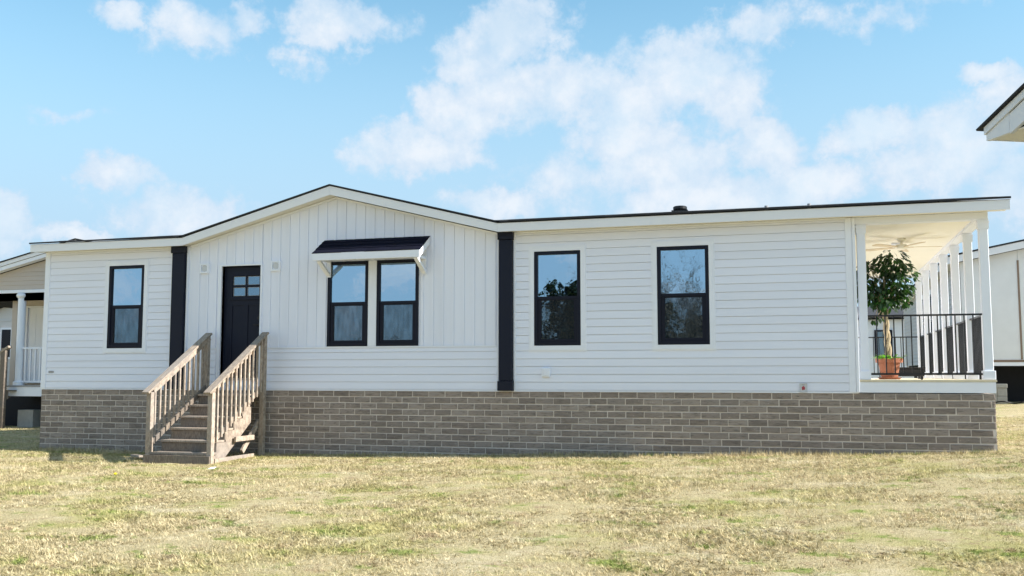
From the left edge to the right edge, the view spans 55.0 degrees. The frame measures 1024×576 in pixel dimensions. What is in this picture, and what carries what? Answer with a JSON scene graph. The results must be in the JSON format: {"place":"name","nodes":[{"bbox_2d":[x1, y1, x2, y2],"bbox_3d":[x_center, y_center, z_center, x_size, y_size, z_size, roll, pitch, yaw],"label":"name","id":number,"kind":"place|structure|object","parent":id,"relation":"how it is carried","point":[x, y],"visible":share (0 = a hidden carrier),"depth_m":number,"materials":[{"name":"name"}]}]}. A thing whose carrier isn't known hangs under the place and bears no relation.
{"place":"outdoors","nodes":[
{"label":"outdoors","id":0,"kind":"place"},
{"bbox_2d":[0,402,1023,575],"bbox_3d":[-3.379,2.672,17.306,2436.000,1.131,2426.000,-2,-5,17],"label":"lawn","id":1,"kind":"structure","parent":0,"point":[1008,410],"depth_m":9.59,"materials":[{"name":"beige plant"}]},
{"bbox_2d":[0,307,11,384],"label":"home","id":2,"kind":"object","parent":1,"relation":"on","point":[5,325],"visible":0.14,"depth_m":39.17,"materials":[{"name":"grey"}]},
{"bbox_2d":[0,328,11,358],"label":"window","id":3,"kind":"structure","parent":2,"relation":"in","point":[5,333],"depth_m":39.11,"materials":[{"name":"black plastic"}]},
{"bbox_2d":[0,346,16,427],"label":"deck steps","id":4,"kind":"structure","parent":1,"relation":"on","point":[4,396],"depth_m":28.62,"materials":[{"name":"brown wood"}]},
{"bbox_2d":[131,454,142,456],"bbox_3d":[-6.405,2.867,16.823,0.090,0.071,0.780,3,-6,-30],"label":"scrap plank","id":5,"kind":"object","parent":1,"relation":"on","point":[135,455],"visible":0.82,"depth_m":16.72,"materials":[{"name":"brown wood"}]},
{"bbox_2d":[0,238,282,427],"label":"gabled home","id":6,"kind":"object","parent":1,"relation":"on","point":[22,282],"visible":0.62,"depth_m":29.29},
{"bbox_2d":[23,306,43,383],"bbox_3d":[-15.111,1.798,31.233,0.805,2.455,0.120,-2,-5,17],"label":"front door","id":7,"kind":"structure","parent":6,"relation":"in","point":[34,314],"depth_m":31.27,"materials":[{"name":"white metal"}]},
{"bbox_2d":[142,332,268,464],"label":"wooden steps","id":8,"kind":"structure","parent":1,"relation":"on","point":[214,434],"depth_m":16.73,"materials":[{"name":"brown wood"}]},
{"bbox_2d":[29,184,1010,455],"bbox_3d":[0.259,1.046,20.994,17.290,5.144,9.847,-2,-5,17],"label":"manufactured home","id":9,"kind":"object","parent":1,"relation":"on","point":[391,326],"visible":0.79,"depth_m":16.47,"materials":[{"name":"plastic"}]},
{"bbox_2d":[102,260,149,352],"bbox_3d":[-7.319,0.358,18.713,0.979,1.764,0.094,-2,-5,17],"label":"window","id":10,"kind":"structure","parent":9,"relation":"in","point":[125,326],"depth_m":18.70,"materials":[{"name":"glass"}]},
{"bbox_2d":[222,266,260,377],"bbox_3d":[-4.935,0.626,18.011,0.798,2.043,0.106,-2,-5,17],"label":"front door","id":11,"kind":"structure","parent":9,"relation":"in","point":[241,313],"depth_m":18.05,"materials":[{"name":"black paint"}]},
{"bbox_2d":[327,261,368,346],"bbox_3d":[-2.889,0.280,17.385,0.785,1.500,0.094,-2,-5,17],"label":"window","id":12,"kind":"structure","parent":9,"relation":"in","point":[347,289],"depth_m":17.38,"materials":[{"name":"glass"}]},
{"bbox_2d":[376,259,418,345],"bbox_3d":[-1.979,0.256,17.113,0.785,1.500,0.094,-2,-5,17],"label":"window","id":13,"kind":"structure","parent":9,"relation":"in","point":[397,297],"depth_m":17.11,"materials":[{"name":"glass"}]},
{"bbox_2d":[529,244,586,351],"bbox_3d":[0.758,0.169,16.296,0.980,1.758,0.094,-2,-5,17],"label":"window","id":14,"kind":"structure","parent":9,"relation":"in","point":[557,273],"depth_m":16.28,"materials":[{"name":"black glass"}]},
{"bbox_2d":[651,239,715,350],"bbox_3d":[2.734,0.116,15.705,1.010,1.765,0.094,-2,-5,17],"label":"window","id":15,"kind":"structure","parent":9,"relation":"in","point":[683,305],"depth_m":15.69,"materials":[{"name":"black glass"}]},
{"bbox_2d":[856,250,920,378],"bbox_3d":[5.951,0.416,15.720,1.102,2.076,0.842,-2,-5,17],"label":"potted ficus","id":16,"kind":"object","parent":9,"relation":"on","point":[882,297],"visible":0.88,"depth_m":15.59,"materials":[{"name":"plant"}]},
{"bbox_2d":[866,238,942,251],"bbox_3d":[6.750,-0.753,16.993,1.264,0.190,1.271,-2,-5,17],"label":"ceiling fan","id":17,"kind":"object","parent":9,"relation":"hanging from","point":[902,247],"visible":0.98,"depth_m":16.91,"materials":[{"name":"paint"}]},
{"bbox_2d":[857,306,916,377],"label":"distant home","id":18,"kind":"object","parent":1,"relation":"on","point":[897,327],"visible":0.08,"depth_m":46.63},
{"bbox_2d":[874,330,892,356],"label":"window","id":19,"kind":"structure","parent":18,"relation":"in","point":[880,333],"depth_m":46.58,"materials":[{"name":"glass"}]},
{"bbox_2d":[896,239,1023,401],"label":"unfinished home","id":20,"kind":"object","parent":1,"relation":"on","point":[1006,263],"visible":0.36,"depth_m":24.81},
{"bbox_2d":[922,295,923,334],"bbox_3d":[13.821,1.131,33.015,0.030,1.800,0.996,-2,-5,17],"label":"window","id":21,"kind":"structure","parent":20,"relation":"in","point":[922,295],"depth_m":33.24,"materials":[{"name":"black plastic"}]},
{"bbox_2d":[929,289,931,331],"bbox_3d":[13.131,0.927,30.725,0.030,1.800,1.196,-2,-5,17],"label":"window","id":22,"kind":"structure","parent":20,"relation":"in","point":[930,289],"depth_m":31.11,"materials":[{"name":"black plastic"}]},
{"bbox_2d":[989,384,1007,403],"bbox_3d":[12.155,2.657,24.723,0.470,0.500,0.420,-2,-5,17],"label":"pier block stack","id":23,"kind":"object","parent":1,"relation":"on","point":[1001,393],"visible":0.49,"depth_m":24.51,"materials":[{"name":"concrete"}]},
{"bbox_2d":[976,83,1023,141],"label":"neighbouring home","id":24,"kind":"object","parent":1,"relation":"on","point":[1004,121],"visible":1,"depth_m":5.32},
{"bbox_2d":[996,401,1023,403],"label":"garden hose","id":25,"kind":"object","parent":1,"relation":"on","point":[1010,402],"visible":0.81,"depth_m":24.26,"materials":[{"name":"black rubber"}]},
{"bbox_2d":[0,0,1023,306],"label":"sky","id":26,"kind":"structure","parent":0,"point":[119,118],"materials":[{"name":"blue"}]},
{"bbox_2d":[898,367,925,378],"bbox_3d":[7.049,1.526,17.646,0.640,0.206,0.490,-2,-5,17],"label":"storage bench","id":27,"kind":"object","parent":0,"point":[915,369],"visible":0.41,"depth_m":17.40,"materials":[{"name":"black metal"}]}
]}

